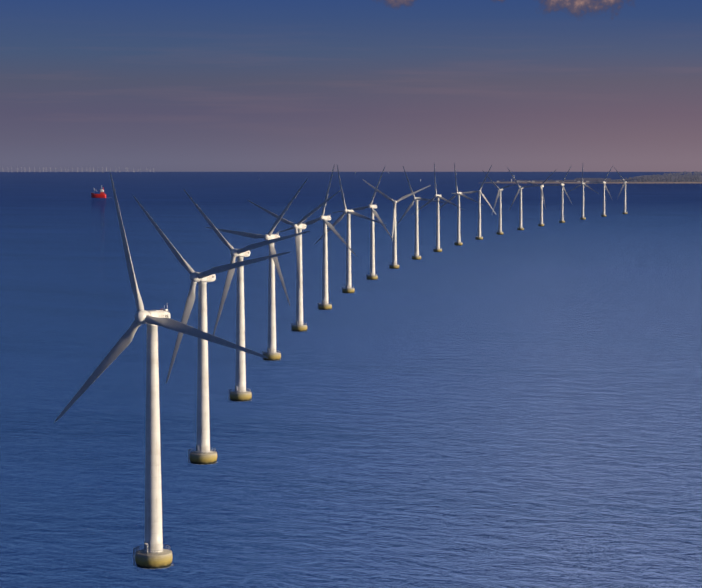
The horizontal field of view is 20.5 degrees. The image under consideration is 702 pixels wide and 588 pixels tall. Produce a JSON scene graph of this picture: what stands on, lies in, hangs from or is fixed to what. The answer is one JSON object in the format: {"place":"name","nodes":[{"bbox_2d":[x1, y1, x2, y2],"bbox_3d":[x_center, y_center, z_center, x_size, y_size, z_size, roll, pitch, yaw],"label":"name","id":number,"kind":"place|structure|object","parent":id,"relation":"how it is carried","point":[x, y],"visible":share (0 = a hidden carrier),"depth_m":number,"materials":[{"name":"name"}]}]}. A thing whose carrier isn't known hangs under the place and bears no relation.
{"place":"outdoors","nodes":[
{"label":"outdoors","id":0,"kind":"place"},
{"bbox_2d":[0,172,701,587],"bbox_3d":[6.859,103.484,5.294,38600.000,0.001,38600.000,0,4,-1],"label":"sea water","id":1,"kind":"structure","parent":0,"point":[512,406],"depth_m":889.21,"materials":[{"name":"blue liquid"}]},
{"bbox_2d":[91,188,105,197],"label":"ship","id":2,"kind":"object","parent":1,"relation":"on","point":[102,194],"visible":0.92,"depth_m":5493.47,"materials":[{"name":"red metal"}]},
{"bbox_2d":[55,172,267,568],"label":"wind turbine","id":3,"kind":"object","parent":1,"relation":"on","point":[153,554],"visible":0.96,"depth_m":493.69,"materials":[{"name":"paint"}]},
{"bbox_2d":[133,195,289,464],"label":"wind turbine","id":4,"kind":"object","parent":1,"relation":"on","point":[202,454],"visible":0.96,"depth_m":663.35,"materials":[{"name":"paint"}]},
{"bbox_2d":[184,190,309,400],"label":"wind turbine","id":5,"kind":"object","parent":1,"relation":"on","point":[240,392],"visible":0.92,"depth_m":837.47,"materials":[{"name":"paint"}]},
{"bbox_2d":[206,178,307,360],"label":"wind turbine","id":6,"kind":"object","parent":1,"relation":"on","point":[271,354],"visible":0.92,"depth_m":1008.85,"materials":[{"name":"paint"}]},
{"bbox_2d":[248,189,341,331],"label":"wind turbine","id":7,"kind":"object","parent":1,"relation":"on","point":[298,227],"visible":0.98,"depth_m":1180.75,"materials":[{"name":"paint"}]},
{"bbox_2d":[277,164,355,309],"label":"wind turbine","id":8,"kind":"object","parent":1,"relation":"on","point":[325,305],"visible":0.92,"depth_m":1352.92,"materials":[{"name":"paint"}]},
{"bbox_2d":[314,165,386,292],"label":"wind turbine","id":9,"kind":"object","parent":1,"relation":"on","point":[348,288],"visible":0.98,"depth_m":1523.48,"materials":[{"name":"paint"}]},
{"bbox_2d":[332,167,393,279],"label":"wind turbine","id":10,"kind":"object","parent":1,"relation":"on","point":[372,276],"visible":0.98,"depth_m":1694.96,"materials":[{"name":"paint"}]},
{"bbox_2d":[363,180,430,268],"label":"wind turbine","id":11,"kind":"object","parent":1,"relation":"on","point":[394,265],"visible":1,"depth_m":1868.88,"materials":[{"name":"paint"}]},
{"bbox_2d":[396,167,446,259],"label":"wind turbine","id":12,"kind":"object","parent":1,"relation":"on","point":[416,256],"visible":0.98,"depth_m":2041.20,"materials":[{"name":"paint"}]},
{"bbox_2d":[412,164,463,251],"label":"wind turbine","id":13,"kind":"object","parent":1,"relation":"on","point":[437,249],"visible":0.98,"depth_m":2211.61,"materials":[{"name":"paint"}]},
{"bbox_2d":[435,163,481,245],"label":"wind turbine","id":14,"kind":"object","parent":1,"relation":"on","point":[458,243],"visible":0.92,"depth_m":2385.42,"materials":[{"name":"paint"}]},
{"bbox_2d":[451,165,495,239],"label":"wind turbine","id":15,"kind":"object","parent":1,"relation":"on","point":[479,237],"visible":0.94,"depth_m":2559.93,"materials":[{"name":"paint"}]},
{"bbox_2d":[482,170,522,234],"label":"wind turbine","id":16,"kind":"object","parent":1,"relation":"on","point":[499,232],"visible":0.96,"depth_m":2735.74,"materials":[{"name":"paint"}]},
{"bbox_2d":[507,167,542,229],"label":"wind turbine","id":17,"kind":"object","parent":1,"relation":"on","point":[520,215],"visible":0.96,"depth_m":2912.10,"materials":[{"name":"paint"}]},
{"bbox_2d":[521,169,556,225],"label":"wind turbine","id":18,"kind":"object","parent":1,"relation":"on","point":[541,210],"visible":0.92,"depth_m":3089.56,"materials":[{"name":"paint"}]},
{"bbox_2d":[544,165,571,222],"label":"wind turbine","id":19,"kind":"object","parent":1,"relation":"on","point":[562,218],"visible":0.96,"depth_m":3266.61,"materials":[{"name":"paint"}]},
{"bbox_2d":[565,167,598,219],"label":"wind turbine","id":20,"kind":"object","parent":1,"relation":"on","point":[582,218],"visible":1,"depth_m":3444.44,"materials":[{"name":"paint"}]},
{"bbox_2d":[585,166,612,216],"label":"wind turbine","id":21,"kind":"object","parent":1,"relation":"on","point":[603,214],"visible":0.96,"depth_m":3622.79,"materials":[{"name":"paint"}]},
{"bbox_2d":[613,166,642,213],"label":"wind turbine","id":22,"kind":"object","parent":1,"relation":"on","point":[624,212],"visible":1,"depth_m":3801.24,"materials":[{"name":"paint"}]},
{"bbox_2d":[0,0,701,171],"label":"sky","id":23,"kind":"structure","parent":0,"point":[116,85],"materials":[{"name":"blue"}]},
{"bbox_2d":[484,175,701,182],"bbox_3d":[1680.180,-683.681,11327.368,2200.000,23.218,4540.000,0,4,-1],"label":"shore land","id":24,"kind":"structure","parent":0,"point":[602,180],"depth_m":9235.82,"materials":[{"name":"grey"}]},
{"bbox_2d":[501,171,701,181],"bbox_3d":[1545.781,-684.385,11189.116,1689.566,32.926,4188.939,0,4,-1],"label":"shore trees","id":25,"kind":"object","parent":24,"relation":"on","point":[688,175],"visible":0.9,"depth_m":10297.35,"materials":[{"name":"green plant"}]}
]}

